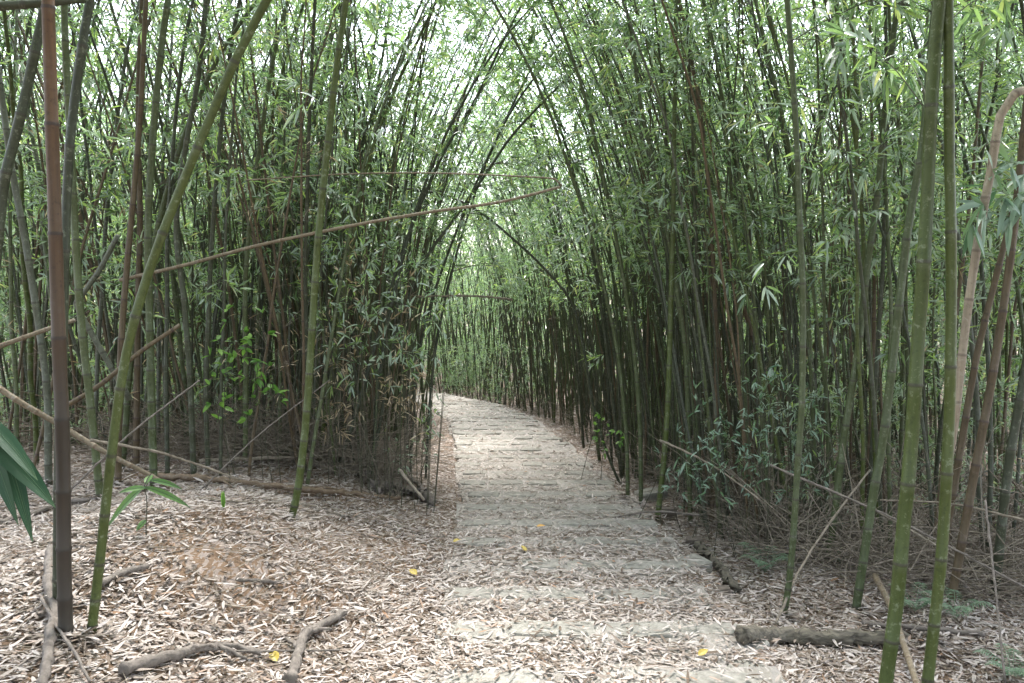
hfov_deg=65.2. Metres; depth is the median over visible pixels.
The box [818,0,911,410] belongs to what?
bamboo
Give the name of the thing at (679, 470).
bamboo shoots
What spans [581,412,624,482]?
shrub
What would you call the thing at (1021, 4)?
bamboo
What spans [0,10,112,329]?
bamboo
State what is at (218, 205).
bamboo
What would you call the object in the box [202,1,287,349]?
bamboo
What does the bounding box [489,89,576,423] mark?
bamboo
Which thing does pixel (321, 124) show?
bamboo
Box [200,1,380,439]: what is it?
bamboo
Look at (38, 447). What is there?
bamboo
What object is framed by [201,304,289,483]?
shrub
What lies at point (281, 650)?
dead stick
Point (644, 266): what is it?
bamboo
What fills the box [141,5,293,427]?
bamboo
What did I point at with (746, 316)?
bamboo
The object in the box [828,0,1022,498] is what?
bamboo
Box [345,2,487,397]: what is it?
bamboo
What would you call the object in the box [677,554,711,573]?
edging stone
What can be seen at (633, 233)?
bamboo
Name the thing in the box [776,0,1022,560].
bamboo
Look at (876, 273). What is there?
bamboo
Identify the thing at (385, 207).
bamboo
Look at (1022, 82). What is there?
bamboo
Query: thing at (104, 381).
fallen bamboo pole
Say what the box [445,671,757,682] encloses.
stone step
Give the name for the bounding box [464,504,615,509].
stone step
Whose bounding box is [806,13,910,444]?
bamboo
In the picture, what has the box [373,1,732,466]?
bamboo
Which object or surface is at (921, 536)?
dead stick
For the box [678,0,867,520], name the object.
bamboo
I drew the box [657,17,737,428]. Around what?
bamboo
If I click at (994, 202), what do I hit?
bamboo
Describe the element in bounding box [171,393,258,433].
fallen cane
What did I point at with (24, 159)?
bamboo
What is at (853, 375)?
bamboo
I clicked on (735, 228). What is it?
bamboo
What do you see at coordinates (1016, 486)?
fallen cane
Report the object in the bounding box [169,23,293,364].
bamboo
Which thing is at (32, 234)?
bamboo
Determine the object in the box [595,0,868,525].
bamboo
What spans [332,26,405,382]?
bamboo
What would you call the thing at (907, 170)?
bamboo
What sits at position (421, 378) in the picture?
bamboo
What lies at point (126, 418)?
bamboo
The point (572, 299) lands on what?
bamboo
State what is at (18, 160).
bamboo
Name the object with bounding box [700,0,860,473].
bamboo
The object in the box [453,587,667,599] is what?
stone step
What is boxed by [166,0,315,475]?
bamboo
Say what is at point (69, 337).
bamboo
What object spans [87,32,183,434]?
bamboo
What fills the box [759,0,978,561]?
bamboo
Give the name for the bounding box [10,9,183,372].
bamboo
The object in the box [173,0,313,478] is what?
bamboo
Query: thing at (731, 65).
bamboo
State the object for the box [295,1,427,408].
bamboo
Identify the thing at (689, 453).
dead stick
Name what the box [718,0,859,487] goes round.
bamboo
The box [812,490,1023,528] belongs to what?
fallen cane
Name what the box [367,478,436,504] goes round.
gnarled branch
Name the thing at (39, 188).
bamboo
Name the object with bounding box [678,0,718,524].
bamboo
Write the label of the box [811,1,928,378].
bamboo
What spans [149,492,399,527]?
dead stick
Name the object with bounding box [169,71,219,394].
bamboo
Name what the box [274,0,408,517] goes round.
bamboo
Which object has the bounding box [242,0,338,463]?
bamboo
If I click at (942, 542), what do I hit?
bamboo
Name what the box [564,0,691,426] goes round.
bamboo
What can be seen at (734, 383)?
bamboo
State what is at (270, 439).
dead twigs
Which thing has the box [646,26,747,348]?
bamboo
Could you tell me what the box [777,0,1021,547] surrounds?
bamboo
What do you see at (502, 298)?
bent cane
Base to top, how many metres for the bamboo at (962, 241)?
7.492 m
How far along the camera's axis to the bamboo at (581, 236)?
14.77 m
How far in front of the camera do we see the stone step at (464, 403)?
18.04 m
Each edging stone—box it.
[634,487,667,502]
[661,507,676,520]
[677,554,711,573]
[686,536,702,549]
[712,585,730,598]
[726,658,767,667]
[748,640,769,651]
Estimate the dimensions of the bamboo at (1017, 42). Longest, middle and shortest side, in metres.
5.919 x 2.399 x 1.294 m
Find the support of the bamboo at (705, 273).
on the ground
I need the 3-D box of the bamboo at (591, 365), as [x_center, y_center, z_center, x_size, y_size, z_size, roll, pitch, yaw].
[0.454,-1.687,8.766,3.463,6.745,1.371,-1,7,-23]
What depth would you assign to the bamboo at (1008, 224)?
4.26 m
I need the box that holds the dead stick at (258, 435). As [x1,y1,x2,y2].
[200,379,329,489]
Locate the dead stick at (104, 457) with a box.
[71,380,199,488]
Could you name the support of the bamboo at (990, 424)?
on the ground
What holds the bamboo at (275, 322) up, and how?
on the ground
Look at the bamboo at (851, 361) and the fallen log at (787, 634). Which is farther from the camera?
the bamboo at (851, 361)
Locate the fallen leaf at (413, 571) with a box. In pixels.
[409,569,416,574]
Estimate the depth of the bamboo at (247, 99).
9.19 m
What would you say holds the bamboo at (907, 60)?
on the ground
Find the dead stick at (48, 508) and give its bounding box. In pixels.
[0,498,89,524]
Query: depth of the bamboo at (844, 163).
5.85 m
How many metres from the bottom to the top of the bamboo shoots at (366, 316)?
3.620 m
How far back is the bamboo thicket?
8.34 m
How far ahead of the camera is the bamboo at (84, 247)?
9.27 m
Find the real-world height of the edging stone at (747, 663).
0.183 m
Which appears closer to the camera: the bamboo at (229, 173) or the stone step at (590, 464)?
the bamboo at (229, 173)
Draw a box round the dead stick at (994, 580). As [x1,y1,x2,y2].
[984,500,1006,682]
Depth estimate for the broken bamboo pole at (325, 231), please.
6.25 m
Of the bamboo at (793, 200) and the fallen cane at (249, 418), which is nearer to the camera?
the fallen cane at (249, 418)
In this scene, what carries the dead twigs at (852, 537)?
on the ground
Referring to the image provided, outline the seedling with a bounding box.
[221,491,224,506]
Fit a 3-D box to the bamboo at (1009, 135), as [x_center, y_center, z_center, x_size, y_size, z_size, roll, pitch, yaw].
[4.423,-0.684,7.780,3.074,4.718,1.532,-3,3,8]
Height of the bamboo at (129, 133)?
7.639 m
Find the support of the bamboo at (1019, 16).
on the ground
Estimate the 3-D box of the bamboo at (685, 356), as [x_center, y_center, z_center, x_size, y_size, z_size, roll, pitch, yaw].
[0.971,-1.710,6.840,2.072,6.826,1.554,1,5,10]
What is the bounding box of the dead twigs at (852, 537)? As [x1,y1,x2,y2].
[591,388,1023,643]
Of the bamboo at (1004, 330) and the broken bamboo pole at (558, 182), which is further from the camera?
the bamboo at (1004, 330)
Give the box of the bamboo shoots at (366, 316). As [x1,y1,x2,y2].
[303,103,484,514]
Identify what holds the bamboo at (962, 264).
on the ground
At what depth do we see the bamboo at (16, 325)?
6.49 m
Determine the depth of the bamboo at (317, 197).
8.95 m
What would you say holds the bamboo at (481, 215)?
on the ground
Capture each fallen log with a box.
[138,472,400,499]
[733,624,909,646]
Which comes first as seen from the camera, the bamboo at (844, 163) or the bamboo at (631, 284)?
the bamboo at (844, 163)
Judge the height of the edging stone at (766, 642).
0.182 m
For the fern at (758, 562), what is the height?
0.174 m
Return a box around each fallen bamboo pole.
[0,0,85,10]
[0,318,75,347]
[0,385,169,488]
[69,324,180,406]
[73,234,132,400]
[872,573,919,682]
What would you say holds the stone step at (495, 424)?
on the path
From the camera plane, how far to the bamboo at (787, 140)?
6.50 m
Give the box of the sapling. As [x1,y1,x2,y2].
[109,472,189,536]
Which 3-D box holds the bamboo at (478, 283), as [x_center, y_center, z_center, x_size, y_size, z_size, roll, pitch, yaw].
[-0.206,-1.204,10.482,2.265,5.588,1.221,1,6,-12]
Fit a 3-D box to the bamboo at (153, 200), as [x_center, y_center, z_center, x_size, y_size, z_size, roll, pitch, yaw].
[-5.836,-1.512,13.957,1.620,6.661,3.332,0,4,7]
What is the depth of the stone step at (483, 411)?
16.24 m
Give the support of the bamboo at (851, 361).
on the ground
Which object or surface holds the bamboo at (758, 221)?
on the ground
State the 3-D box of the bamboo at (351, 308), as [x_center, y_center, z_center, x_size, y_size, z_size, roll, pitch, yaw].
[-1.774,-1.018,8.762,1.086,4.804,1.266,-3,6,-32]
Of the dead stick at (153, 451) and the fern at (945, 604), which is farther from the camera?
the dead stick at (153, 451)
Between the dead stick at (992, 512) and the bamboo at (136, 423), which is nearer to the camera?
the dead stick at (992, 512)
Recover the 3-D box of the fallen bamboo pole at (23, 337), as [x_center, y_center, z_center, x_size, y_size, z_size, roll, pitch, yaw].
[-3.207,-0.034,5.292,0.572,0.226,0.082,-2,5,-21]
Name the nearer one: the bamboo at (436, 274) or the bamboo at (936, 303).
the bamboo at (936, 303)
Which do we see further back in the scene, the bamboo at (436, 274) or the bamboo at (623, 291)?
the bamboo at (436, 274)
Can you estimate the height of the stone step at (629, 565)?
0.101 m
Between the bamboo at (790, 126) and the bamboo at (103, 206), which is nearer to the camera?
the bamboo at (103, 206)
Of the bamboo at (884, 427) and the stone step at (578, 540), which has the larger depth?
the stone step at (578, 540)
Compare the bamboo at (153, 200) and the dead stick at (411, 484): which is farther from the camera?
the bamboo at (153, 200)
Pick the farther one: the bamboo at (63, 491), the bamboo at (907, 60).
the bamboo at (907, 60)
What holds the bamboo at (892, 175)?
on the ground
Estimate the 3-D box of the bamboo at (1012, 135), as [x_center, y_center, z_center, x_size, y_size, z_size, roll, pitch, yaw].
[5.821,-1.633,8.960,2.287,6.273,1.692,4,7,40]
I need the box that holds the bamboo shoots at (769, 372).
[736,243,866,550]
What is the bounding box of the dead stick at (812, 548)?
[774,469,870,624]
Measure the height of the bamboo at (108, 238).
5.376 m
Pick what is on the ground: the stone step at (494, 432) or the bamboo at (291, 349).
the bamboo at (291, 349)
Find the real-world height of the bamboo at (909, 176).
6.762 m
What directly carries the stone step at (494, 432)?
on the path
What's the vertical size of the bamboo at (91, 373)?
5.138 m
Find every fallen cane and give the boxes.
[10,388,132,425]
[11,429,108,433]
[161,418,349,422]
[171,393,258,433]
[199,395,203,428]
[732,477,875,517]
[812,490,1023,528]
[915,487,1023,518]
[997,464,1023,496]
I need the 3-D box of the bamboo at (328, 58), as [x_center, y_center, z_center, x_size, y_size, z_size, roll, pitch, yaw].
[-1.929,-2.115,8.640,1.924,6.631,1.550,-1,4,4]
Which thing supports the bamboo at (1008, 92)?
on the ground
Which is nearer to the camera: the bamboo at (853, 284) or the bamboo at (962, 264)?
the bamboo at (962, 264)
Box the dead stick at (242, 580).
[235,577,283,584]
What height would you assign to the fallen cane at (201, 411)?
0.737 m
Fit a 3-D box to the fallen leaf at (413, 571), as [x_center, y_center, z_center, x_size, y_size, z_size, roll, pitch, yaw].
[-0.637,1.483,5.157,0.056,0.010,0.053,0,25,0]
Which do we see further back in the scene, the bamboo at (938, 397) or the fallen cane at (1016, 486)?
the bamboo at (938, 397)
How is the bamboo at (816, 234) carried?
on the ground
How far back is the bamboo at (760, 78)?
13.44 m
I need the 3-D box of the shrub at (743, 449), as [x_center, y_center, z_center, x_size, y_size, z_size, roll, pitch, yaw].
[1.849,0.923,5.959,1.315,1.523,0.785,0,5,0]
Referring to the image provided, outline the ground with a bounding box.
[0,285,1023,682]
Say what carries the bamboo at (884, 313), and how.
on the ground
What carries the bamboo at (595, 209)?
on the ground
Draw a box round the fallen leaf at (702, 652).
[698,649,707,655]
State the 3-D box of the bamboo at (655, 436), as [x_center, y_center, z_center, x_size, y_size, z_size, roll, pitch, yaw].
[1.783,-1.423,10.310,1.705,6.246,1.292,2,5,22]
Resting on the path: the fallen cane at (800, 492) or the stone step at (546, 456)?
the stone step at (546, 456)
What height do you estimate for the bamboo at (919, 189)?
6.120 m
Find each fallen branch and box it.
[36,544,57,682]
[118,641,262,677]
[281,608,346,682]
[861,619,984,636]
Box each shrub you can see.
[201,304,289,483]
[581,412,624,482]
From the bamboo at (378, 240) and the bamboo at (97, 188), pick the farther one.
the bamboo at (97, 188)
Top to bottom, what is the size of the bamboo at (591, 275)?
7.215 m
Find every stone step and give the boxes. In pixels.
[427,403,497,404]
[432,405,503,406]
[436,407,503,409]
[443,410,517,411]
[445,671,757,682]
[449,423,535,426]
[451,416,532,418]
[451,427,529,429]
[451,620,740,638]
[453,419,537,421]
[453,431,546,434]
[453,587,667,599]
[454,441,568,447]
[455,454,549,461]
[456,448,541,451]
[458,479,613,486]
[459,436,562,441]
[459,461,592,467]
[459,519,657,527]
[462,470,589,474]
[462,537,657,546]
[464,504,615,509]
[466,413,524,415]
[468,491,623,496]
[522,558,690,570]
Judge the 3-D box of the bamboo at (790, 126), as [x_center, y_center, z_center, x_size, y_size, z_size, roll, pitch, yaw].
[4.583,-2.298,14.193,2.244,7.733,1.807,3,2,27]
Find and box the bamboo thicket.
[0,0,1023,544]
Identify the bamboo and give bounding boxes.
[0,0,80,390]
[0,0,111,465]
[0,0,125,420]
[0,6,60,485]
[0,6,146,320]
[0,8,41,271]
[0,8,92,258]
[0,8,93,353]
[0,9,124,441]
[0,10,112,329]
[0,11,143,446]
[0,16,200,425]
[0,17,106,408]
[0,31,69,359]
[0,37,45,299]
[0,127,620,484]
[0,145,136,445]
[0,249,48,334]
[0,259,51,364]
[0,283,21,425]
[1,0,96,429]
[1,0,163,402]
[1,7,240,362]
[1,15,129,321]
[1,58,162,405]
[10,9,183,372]
[13,159,109,427]
[26,0,311,468]
[30,0,171,466]
[38,0,198,428]
[40,0,74,638]
[48,69,135,442]
[52,0,94,599]
[56,0,274,349]
[58,4,244,455]
[61,5,102,497]
[68,10,212,460]
[69,79,121,418]
[71,0,213,450]
[75,0,274,473]
[86,0,271,633]
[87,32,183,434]
[96,0,245,454]
[104,134,216,386]
[111,85,213,355]
[114,0,147,485]
[125,1,215,376]
[131,0,242,414]
[132,0,142,466]
[135,0,239,384]
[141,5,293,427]
[143,0,170,486]
[148,0,268,473]
[161,0,319,421]
[164,0,312,406]
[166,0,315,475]
[169,0,334,441]
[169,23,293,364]
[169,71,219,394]
[169,76,266,380]
[170,2,336,380]
[171,7,229,364]
[173,0,294,452]
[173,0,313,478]
[173,4,327,434]
[178,4,301,409]
[183,2,324,467]
[188,42,257,394]
[195,83,267,319]
[200,0,369,476]
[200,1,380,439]
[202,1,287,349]
[203,0,241,465]
[213,31,364,319]
[215,0,393,379]
[217,3,366,384]
[224,0,330,468]
[229,0,312,371]
[229,2,344,454]
[236,1,388,445]
[238,0,344,485]
[239,0,390,417]
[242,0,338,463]
[249,0,494,485]
[253,0,456,460]
[260,0,435,472]
[263,0,370,384]
[265,33,372,410]
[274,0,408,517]
[279,1,482,451]
[289,17,368,442]
[292,0,457,411]
[293,31,387,447]
[293,55,379,435]
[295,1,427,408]
[304,0,432,404]
[310,0,555,482]
[316,0,455,472]
[324,0,479,462]
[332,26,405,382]
[332,96,429,393]
[338,0,570,466]
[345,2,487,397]
[358,0,476,434]
[368,1,598,475]
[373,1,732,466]
[377,0,502,431]
[412,2,599,477]
[413,86,481,424]
[416,40,580,452]
[443,0,613,447]
[447,0,601,460]
[450,0,658,496]
[451,32,681,470]
[456,68,687,472]
[463,0,625,477]
[467,6,614,443]
[473,0,690,475]
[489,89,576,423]
[508,1,691,477]
[512,0,650,462]
[515,142,640,380]
[523,0,656,503]
[523,106,577,401]
[533,69,724,444]
[541,13,632,430]
[558,98,664,386]
[563,0,756,525]
[563,4,700,465]
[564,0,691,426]
[570,0,850,522]
[577,21,700,448]
[587,0,733,520]
[588,59,693,414]
[589,12,705,441]
[590,0,766,378]
[590,1,682,380]
[591,6,743,475]
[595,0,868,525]
[597,2,700,440]
[602,61,681,402]
[605,47,691,419]
[609,1,717,442]
[614,0,811,413]
[618,0,779,511]
[620,0,809,504]
[626,270,656,413]
[632,0,757,450]
[633,4,806,487]
[641,13,845,352]
[642,0,810,514]
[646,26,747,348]
[649,32,753,506]
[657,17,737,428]
[659,0,797,433]
[663,2,812,487]
[677,142,809,496]
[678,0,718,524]
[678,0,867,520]
[678,31,984,538]
[681,5,772,431]
[683,0,938,534]
[684,5,783,460]
[689,0,845,468]
[698,1,817,455]
[699,0,818,477]
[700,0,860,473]
[707,1,853,423]
[710,0,917,440]
[710,44,884,442]
[715,0,852,432]
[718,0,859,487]
[726,0,929,618]
[729,0,944,549]
[743,0,828,310]
[749,0,929,527]
[750,0,915,518]
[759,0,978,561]
[761,3,893,454]
[763,1,896,498]
[767,59,878,447]
[770,0,942,537]
[771,0,928,451]
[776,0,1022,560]
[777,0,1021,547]
[783,0,1003,545]
[785,3,920,524]
[795,2,910,470]
[796,40,1023,242]
[797,0,1023,554]
[798,0,979,504]
[804,0,1018,561]
[806,0,945,682]
[806,1,972,426]
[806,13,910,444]
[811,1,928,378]
[815,0,1011,610]
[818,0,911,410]
[825,74,911,456]
[828,0,996,435]
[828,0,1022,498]
[833,0,986,343]
[839,0,990,442]
[842,54,992,486]
[850,0,1023,563]
[857,17,987,441]
[859,3,959,414]
[860,4,992,433]
[864,2,875,517]
[867,0,1021,411]
[874,0,1023,500]
[874,0,1023,529]
[880,0,1023,308]
[881,3,1020,442]
[883,2,1007,319]
[888,27,1023,409]
[897,2,984,381]
[899,0,1023,568]
[899,18,1018,345]
[908,1,1023,504]
[908,58,1023,363]
[908,127,989,357]
[911,0,1023,465]
[921,0,1010,682]
[927,8,1023,524]
[933,34,1022,394]
[938,0,1023,381]
[939,86,1023,633]
[941,15,1023,395]
[944,39,1023,549]
[947,95,1023,606]
[948,200,1012,543]
[954,7,1020,260]
[956,20,1023,595]
[961,103,1022,342]
[961,167,1019,430]
[967,6,1023,321]
[968,2,1022,357]
[970,7,1023,121]
[985,0,1023,283]
[989,277,1022,351]
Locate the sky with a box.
[0,0,1021,281]
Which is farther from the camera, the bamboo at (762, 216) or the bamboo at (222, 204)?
the bamboo at (222, 204)
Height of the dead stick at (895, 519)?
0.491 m
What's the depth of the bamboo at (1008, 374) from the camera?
7.00 m
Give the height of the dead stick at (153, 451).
0.433 m
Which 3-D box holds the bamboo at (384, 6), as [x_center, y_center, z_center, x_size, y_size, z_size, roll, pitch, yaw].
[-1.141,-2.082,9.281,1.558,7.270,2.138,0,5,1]
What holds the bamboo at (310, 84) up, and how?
on the ground
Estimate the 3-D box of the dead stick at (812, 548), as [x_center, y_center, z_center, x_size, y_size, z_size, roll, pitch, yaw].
[1.992,1.274,5.162,0.095,0.680,1.398,5,7,44]
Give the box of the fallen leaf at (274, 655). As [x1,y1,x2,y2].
[269,651,278,660]
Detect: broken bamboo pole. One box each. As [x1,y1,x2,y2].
[119,186,559,281]
[245,172,562,186]
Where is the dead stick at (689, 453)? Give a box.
[659,439,759,500]
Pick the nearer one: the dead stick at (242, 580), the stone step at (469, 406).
the dead stick at (242, 580)
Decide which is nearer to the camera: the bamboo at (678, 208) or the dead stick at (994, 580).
the dead stick at (994, 580)
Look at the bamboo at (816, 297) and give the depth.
11.04 m
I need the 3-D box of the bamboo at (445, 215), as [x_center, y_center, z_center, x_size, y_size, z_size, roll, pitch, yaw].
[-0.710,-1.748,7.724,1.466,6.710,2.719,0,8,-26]
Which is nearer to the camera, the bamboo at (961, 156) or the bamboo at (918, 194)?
the bamboo at (918, 194)
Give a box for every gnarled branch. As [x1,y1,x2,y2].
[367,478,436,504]
[375,473,423,493]
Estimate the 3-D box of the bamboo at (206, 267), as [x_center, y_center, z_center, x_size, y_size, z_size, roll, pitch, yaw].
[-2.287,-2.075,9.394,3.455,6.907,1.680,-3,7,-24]
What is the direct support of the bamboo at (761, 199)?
on the ground
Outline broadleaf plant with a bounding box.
[0,423,55,541]
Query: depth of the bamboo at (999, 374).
6.96 m
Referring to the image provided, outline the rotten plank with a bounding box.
[692,540,741,592]
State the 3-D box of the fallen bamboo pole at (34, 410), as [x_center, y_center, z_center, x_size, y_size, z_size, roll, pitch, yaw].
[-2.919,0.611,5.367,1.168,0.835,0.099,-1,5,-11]
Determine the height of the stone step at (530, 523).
0.116 m
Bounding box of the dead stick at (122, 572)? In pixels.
[102,563,149,587]
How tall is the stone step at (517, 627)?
0.109 m
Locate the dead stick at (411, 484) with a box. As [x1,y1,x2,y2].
[398,469,424,500]
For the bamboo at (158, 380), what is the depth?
8.02 m
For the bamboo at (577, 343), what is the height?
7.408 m
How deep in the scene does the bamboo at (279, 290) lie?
7.10 m
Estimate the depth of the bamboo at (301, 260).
6.45 m
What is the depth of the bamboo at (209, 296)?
6.86 m
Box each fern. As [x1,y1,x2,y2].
[738,542,787,570]
[888,582,930,611]
[920,583,995,618]
[974,643,1023,676]
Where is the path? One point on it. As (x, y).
(771, 672)
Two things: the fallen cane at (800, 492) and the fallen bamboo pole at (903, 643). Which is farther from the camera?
the fallen cane at (800, 492)
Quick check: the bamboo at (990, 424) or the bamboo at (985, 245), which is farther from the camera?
the bamboo at (985, 245)
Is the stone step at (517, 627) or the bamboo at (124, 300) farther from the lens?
the bamboo at (124, 300)
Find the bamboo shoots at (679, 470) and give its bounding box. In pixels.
[638,424,732,539]
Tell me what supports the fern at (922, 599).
on the ground
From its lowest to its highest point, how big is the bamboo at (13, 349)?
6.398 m
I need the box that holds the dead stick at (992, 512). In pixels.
[880,499,1023,520]
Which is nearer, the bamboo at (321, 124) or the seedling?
the seedling
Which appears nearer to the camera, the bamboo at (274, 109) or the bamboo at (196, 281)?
the bamboo at (274, 109)
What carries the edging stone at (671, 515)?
on the ground
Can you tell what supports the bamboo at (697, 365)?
on the ground
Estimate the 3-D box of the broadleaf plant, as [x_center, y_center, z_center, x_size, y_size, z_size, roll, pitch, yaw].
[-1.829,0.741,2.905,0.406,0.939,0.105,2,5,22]
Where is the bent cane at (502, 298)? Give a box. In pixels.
[418,295,512,300]
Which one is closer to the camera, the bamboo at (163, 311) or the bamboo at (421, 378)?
the bamboo at (163, 311)
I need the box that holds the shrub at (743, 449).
[680,363,839,562]
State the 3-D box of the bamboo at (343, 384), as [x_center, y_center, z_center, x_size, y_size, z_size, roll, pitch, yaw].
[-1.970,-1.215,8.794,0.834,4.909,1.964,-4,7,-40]
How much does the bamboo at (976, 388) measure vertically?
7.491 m
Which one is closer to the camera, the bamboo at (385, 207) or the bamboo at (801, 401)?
the bamboo at (801, 401)
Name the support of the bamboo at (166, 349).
on the ground
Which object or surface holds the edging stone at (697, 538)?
on the ground
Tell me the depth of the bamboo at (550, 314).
14.86 m
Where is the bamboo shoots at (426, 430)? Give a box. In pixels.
[382,381,445,484]
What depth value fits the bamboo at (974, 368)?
5.23 m
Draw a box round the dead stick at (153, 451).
[90,438,239,479]
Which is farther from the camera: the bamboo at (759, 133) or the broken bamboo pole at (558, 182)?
the bamboo at (759, 133)
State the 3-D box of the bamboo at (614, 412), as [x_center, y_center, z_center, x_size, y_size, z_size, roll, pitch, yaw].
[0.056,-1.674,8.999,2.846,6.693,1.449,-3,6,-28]
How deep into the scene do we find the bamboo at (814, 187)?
9.27 m
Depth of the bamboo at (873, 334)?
6.60 m
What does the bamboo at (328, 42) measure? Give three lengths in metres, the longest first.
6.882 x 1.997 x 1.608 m
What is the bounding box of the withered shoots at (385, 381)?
[313,237,425,495]
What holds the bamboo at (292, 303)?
on the ground
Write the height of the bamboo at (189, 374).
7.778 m
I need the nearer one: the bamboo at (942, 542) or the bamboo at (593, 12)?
the bamboo at (942, 542)
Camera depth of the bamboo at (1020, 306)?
6.08 m
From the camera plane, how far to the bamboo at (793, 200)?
9.44 m
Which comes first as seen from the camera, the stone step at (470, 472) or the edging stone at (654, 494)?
the edging stone at (654, 494)
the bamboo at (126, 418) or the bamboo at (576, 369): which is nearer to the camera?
the bamboo at (126, 418)
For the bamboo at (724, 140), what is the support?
on the ground
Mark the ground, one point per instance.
(210, 565)
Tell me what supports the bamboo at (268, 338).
on the ground
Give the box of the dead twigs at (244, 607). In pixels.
[0,468,446,682]
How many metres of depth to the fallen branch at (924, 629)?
4.44 m
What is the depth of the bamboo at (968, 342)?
9.03 m
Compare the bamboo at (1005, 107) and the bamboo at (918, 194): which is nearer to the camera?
the bamboo at (1005, 107)
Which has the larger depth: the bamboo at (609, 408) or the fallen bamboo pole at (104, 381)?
the bamboo at (609, 408)
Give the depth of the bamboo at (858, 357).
5.68 m
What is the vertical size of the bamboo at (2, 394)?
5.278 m
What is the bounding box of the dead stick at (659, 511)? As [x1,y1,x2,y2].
[610,510,698,517]
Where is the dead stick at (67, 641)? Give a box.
[40,597,90,682]
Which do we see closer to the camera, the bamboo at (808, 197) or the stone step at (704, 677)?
the stone step at (704, 677)
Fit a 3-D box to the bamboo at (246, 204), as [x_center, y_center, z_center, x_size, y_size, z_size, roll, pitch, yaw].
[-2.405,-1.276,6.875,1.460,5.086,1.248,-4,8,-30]
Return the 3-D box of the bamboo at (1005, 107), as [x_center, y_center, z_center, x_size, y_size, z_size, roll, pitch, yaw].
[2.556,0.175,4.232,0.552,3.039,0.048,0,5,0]
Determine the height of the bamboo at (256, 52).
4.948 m
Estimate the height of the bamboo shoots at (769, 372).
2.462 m
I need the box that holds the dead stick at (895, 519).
[770,464,1023,587]
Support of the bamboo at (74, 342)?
on the ground
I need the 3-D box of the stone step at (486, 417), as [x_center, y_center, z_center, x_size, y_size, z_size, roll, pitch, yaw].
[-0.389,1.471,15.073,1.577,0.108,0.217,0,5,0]
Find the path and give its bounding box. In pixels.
[413,392,786,682]
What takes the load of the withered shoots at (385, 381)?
on the ground
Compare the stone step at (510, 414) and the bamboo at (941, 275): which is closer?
the bamboo at (941, 275)
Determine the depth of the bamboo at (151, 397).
5.93 m
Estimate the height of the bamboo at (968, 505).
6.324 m
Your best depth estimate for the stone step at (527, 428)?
13.23 m
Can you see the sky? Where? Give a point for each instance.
(367, 5)
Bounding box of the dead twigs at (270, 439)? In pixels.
[0,345,468,507]
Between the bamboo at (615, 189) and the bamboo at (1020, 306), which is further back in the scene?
the bamboo at (615, 189)
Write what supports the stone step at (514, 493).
on the path
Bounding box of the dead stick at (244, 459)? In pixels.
[199,440,421,462]
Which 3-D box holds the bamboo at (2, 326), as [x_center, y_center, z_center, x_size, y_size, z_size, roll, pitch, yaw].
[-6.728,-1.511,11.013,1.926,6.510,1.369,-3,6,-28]
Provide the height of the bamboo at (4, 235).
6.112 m
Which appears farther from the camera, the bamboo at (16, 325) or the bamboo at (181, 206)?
the bamboo at (181, 206)
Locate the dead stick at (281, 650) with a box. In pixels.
[224,649,339,652]
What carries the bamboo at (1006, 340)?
on the ground
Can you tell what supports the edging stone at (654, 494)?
on the ground
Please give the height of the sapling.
0.453 m
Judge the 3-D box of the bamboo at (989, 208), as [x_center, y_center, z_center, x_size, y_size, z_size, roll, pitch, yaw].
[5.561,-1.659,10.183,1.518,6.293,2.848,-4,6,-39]
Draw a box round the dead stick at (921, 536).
[807,482,953,557]
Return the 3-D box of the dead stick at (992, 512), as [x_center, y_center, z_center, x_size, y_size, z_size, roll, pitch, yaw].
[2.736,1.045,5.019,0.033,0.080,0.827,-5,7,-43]
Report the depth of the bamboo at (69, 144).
3.30 m
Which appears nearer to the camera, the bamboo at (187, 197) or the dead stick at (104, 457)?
the dead stick at (104, 457)
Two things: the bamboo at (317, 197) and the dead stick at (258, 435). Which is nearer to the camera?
the dead stick at (258, 435)
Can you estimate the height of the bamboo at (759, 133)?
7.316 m
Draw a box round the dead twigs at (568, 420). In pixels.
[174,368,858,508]
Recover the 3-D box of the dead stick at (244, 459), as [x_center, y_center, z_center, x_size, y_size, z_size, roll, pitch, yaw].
[-1.905,1.305,9.569,0.751,1.002,5.294,1,5,10]
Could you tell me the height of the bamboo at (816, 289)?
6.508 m
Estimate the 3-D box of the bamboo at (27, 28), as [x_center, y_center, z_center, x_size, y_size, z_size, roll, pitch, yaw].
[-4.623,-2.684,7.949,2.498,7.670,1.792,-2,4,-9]

